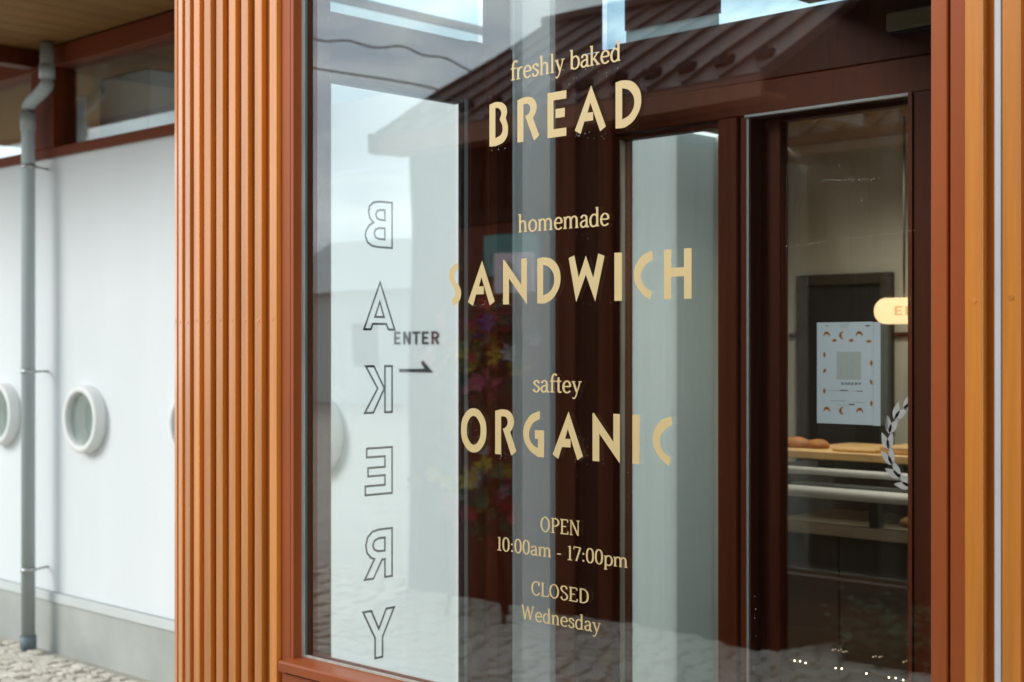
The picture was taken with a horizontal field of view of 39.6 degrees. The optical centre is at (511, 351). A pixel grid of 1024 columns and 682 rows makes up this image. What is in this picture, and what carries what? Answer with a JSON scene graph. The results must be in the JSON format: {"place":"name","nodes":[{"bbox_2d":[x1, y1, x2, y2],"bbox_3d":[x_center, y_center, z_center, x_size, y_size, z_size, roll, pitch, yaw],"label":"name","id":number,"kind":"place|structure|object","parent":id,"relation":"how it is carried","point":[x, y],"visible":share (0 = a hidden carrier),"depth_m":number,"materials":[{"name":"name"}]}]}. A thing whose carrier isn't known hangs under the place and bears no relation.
{"place":"outdoors","nodes":[
{"label":"outdoors","id":0,"kind":"place"},
{"bbox_2d":[0,637,136,681],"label":"pavement","id":1,"kind":"structure","parent":0,"point":[17,664],"depth_m":6.67,"materials":[{"name":"stone"}]},
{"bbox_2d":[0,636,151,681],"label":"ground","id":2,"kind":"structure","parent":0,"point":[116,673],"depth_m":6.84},
{"bbox_2d":[175,0,281,681],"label":"slatted column","id":3,"kind":"structure","parent":2,"relation":"on","point":[228,340],"depth_m":3.40,"materials":[{"name":"brown wood"}]},
{"bbox_2d":[0,0,581,681],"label":"white building","id":4,"kind":"structure","parent":2,"relation":"on","point":[106,350],"depth_m":6.54,"materials":[{"name":"paint"}]},
{"bbox_2d":[0,383,20,444],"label":"porthole window","id":5,"kind":"structure","parent":4,"relation":"in","point":[10,412],"depth_m":7.42,"materials":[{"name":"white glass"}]},
{"bbox_2d":[20,42,54,651],"bbox_3d":[-2.356,-0.005,7.053,0.291,3.010,0.146,0,0,65],"label":"downpipe","id":6,"kind":"object","parent":4,"relation":"attached to","point":[37,95],"visible":1,"depth_m":7.07,"materials":[{"name":"grey plastic"}]},
{"bbox_2d":[62,385,106,452],"bbox_3d":[-2.043,0.330,6.938,0.328,0.328,0.158,0,0,44],"label":"porthole window","id":7,"kind":"structure","parent":4,"relation":"in","point":[84,417],"depth_m":6.95,"materials":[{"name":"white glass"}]},
{"bbox_2d":[167,398,174,452],"bbox_3d":[-1.367,0.330,6.283,0.328,0.328,0.158,0,0,44],"label":"porthole window","id":8,"kind":"structure","parent":4,"relation":"in","point":[171,416],"depth_m":6.32,"materials":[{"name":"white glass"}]},
{"bbox_2d":[331,400,343,469],"bbox_3d":[-0.760,0.330,5.695,0.328,0.328,0.158,0,0,44],"label":"porthole window","id":9,"kind":"structure","parent":4,"relation":"in","point":[337,430],"depth_m":5.56,"materials":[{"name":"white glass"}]},
{"bbox_2d":[633,133,717,681],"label":"wall","id":10,"kind":"structure","parent":2,"relation":"on","point":[675,533],"depth_m":4.97,"materials":[{"name":"white paint"}]},
{"bbox_2d":[964,0,1023,681],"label":"slatted panel","id":11,"kind":"object","parent":2,"relation":"on","point":[993,340],"visible":1,"depth_m":2.05,"materials":[{"name":"brown wood"}]},
{"bbox_2d":[0,0,841,157],"label":"sky","id":12,"kind":"structure","parent":0,"point":[468,11],"materials":[{"name":"white"}]},
{"bbox_2d":[704,107,907,147],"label":"ceiling","id":13,"kind":"structure","parent":0,"point":[881,123],"depth_m":4.94,"materials":[{"name":"brown wood"}]},
{"bbox_2d":[874,116,907,323],"bbox_3d":[1.372,-0.433,4.615,0.420,0.684,0.042,0,0,44],"label":"pill sign","id":14,"kind":"object","parent":13,"relation":"hanging from","point":[890,310],"visible":0.25,"depth_m":4.69,"materials":[{"name":"beige plastic"}]},
{"bbox_2d":[788,134,907,461],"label":"back wall","id":15,"kind":"structure","parent":0,"point":[828,210],"depth_m":5.23,"materials":[{"name":"beige paint"}]},
{"bbox_2d":[796,272,893,460],"bbox_3d":[1.221,0.608,5.229,0.396,1.784,0.029,0,0,44],"label":"doorway","id":16,"kind":"structure","parent":15,"relation":"attached to","point":[853,297],"depth_m":5.27,"materials":[{"name":"brown wood"}]},
{"bbox_2d":[789,332,907,336],"bbox_3d":[1.762,-0.060,4.714,1.970,0.015,0.014,0,0,44],"label":"dado rail","id":17,"kind":"object","parent":15,"relation":"attached to","point":[895,334],"visible":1,"depth_m":5.08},
{"bbox_2d":[900,517,907,526],"bbox_3d":[1.196,0.502,4.202,0.100,0.031,0.080,0,0,29],"label":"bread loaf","id":18,"kind":"object","parent":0,"point":[904,521],"visible":0.26,"depth_m":4.19,"materials":[{"name":"brown food"}]},
{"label":"floor","id":19,"kind":"structure","parent":0,"visible":0},
{"bbox_2d":[467,0,554,681],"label":"side light","id":20,"kind":"object","parent":19,"relation":"on","point":[511,359],"visible":0.94,"depth_m":3.72,"materials":[{"name":"clear glass"}]},
{"bbox_2d":[555,0,632,681],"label":"corner post","id":21,"kind":"object","parent":19,"relation":"on","point":[585,330],"visible":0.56,"depth_m":3.83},
{"bbox_2d":[718,117,760,681],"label":"post","id":22,"kind":"object","parent":19,"relation":"on","point":[732,399],"visible":0.91,"depth_m":3.48,"materials":[{"name":"brown wood"}]},
{"bbox_2d":[788,460,834,515],"bbox_3d":[1.475,0.947,4.684,1.400,1.083,0.380,0,0,44],"label":"work bench","id":23,"kind":"object","parent":19,"relation":"on","point":[798,505],"visible":0.07,"depth_m":4.89,"materials":[{"name":"grey metal"}]},
{"bbox_2d":[818,423,874,468],"bbox_3d":[1.153,0.294,4.905,0.147,0.220,0.150,0,0,44],"label":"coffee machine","id":24,"kind":"object","parent":23,"relation":"on","point":[829,433],"visible":0.24,"depth_m":4.85,"materials":[{"name":"black metal"}]},
{"bbox_2d":[788,443,907,681],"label":"display counter","id":25,"kind":"object","parent":19,"relation":"on","point":[848,580],"visible":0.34,"depth_m":4.26,"materials":[{"name":"brown wood"}]},
{"bbox_2d":[788,436,808,447],"bbox_3d":[0.900,0.287,4.517,0.110,0.034,0.070,0,0,34],"label":"bread loaf","id":26,"kind":"object","parent":25,"relation":"on","point":[798,442],"visible":0.73,"depth_m":4.48,"materials":[{"name":"brown food"}]},
{"bbox_2d":[807,439,829,448],"bbox_3d":[0.963,0.290,4.484,0.070,0.028,0.090,0,0,-26],"label":"bread loaf","id":27,"kind":"object","parent":25,"relation":"on","point":[820,443],"visible":1,"depth_m":4.45,"materials":[{"name":"brown food"}]},
{"bbox_2d":[832,445,880,452],"bbox_3d":[1.088,0.299,4.356,0.146,0.010,0.170,0,0,44],"label":"cutting board","id":28,"kind":"object","parent":25,"relation":"on","point":[866,448],"visible":0.7,"depth_m":4.31,"materials":[{"name":"brown wood"}]},
{"bbox_2d":[880,444,907,454],"bbox_3d":[1.200,0.293,4.268,0.104,0.022,0.200,0,0,44],"label":"wooden tray","id":29,"kind":"object","parent":25,"relation":"on","point":[900,449],"visible":0.3,"depth_m":4.20,"materials":[{"name":"brown wood"}]},
{"bbox_2d":[908,90,930,681],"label":"jamb","id":30,"kind":"object","parent":19,"relation":"on","point":[919,386],"visible":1,"depth_m":3.13,"materials":[{"name":"brown wood"}]},
{"bbox_2d":[614,0,930,135],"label":"door header","id":31,"kind":"object","parent":30,"relation":"on","point":[839,54],"depth_m":3.42,"materials":[{"name":"wood"}]},
{"bbox_2d":[617,123,717,681],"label":"door","id":32,"kind":"structure","parent":31,"relation":"attached to","point":[622,411],"depth_m":3.76,"materials":[{"name":"brown wood"}]},
{"bbox_2d":[625,0,825,42],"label":"transom window","id":33,"kind":"structure","parent":31,"relation":"on","point":[645,19],"depth_m":3.65,"materials":[{"name":"clear glass"}]},
{"bbox_2d":[747,99,907,681],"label":"door","id":34,"kind":"structure","parent":31,"relation":"attached to","point":[774,399],"depth_m":3.46,"materials":[{"name":"brown wood"}]},
{"bbox_2d":[817,322,880,425],"bbox_3d":[0.784,0.051,3.317,0.168,0.239,0.002,0,0,44],"label":"poster","id":35,"kind":"object","parent":34,"relation":"attached to","point":[848,372],"visible":1,"depth_m":3.31,"materials":[{"name":"white paper"}]},
{"bbox_2d":[886,5,930,38],"bbox_3d":[0.953,-0.722,3.058,0.300,0.050,0.057,0,0,44],"label":"door sensor","id":36,"kind":"object","parent":31,"relation":"attached to","point":[914,22],"depth_m":3.11,"materials":[{"name":"black plastic"}]},
{"bbox_2d":[794,658,904,680],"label":"fairy lights","id":37,"kind":"object","parent":30,"relation":"attached to","point":[852,667],"visible":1,"depth_m":3.24,"materials":[{"name":"beige"}]},
{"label":"porch wall","id":38,"kind":"structure","parent":0,"visible":0},
{"bbox_2d":[278,0,963,681],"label":"shop window","id":39,"kind":"structure","parent":38,"relation":"attached to","point":[306,340],"depth_m":2.82,"materials":[{"name":"red metal"}]},
{"bbox_2d":[330,11,467,681],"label":"side window","id":40,"kind":"structure","parent":39,"relation":"attached to","point":[368,54],"depth_m":3.49,"materials":[{"name":"clear glass"}]}
]}

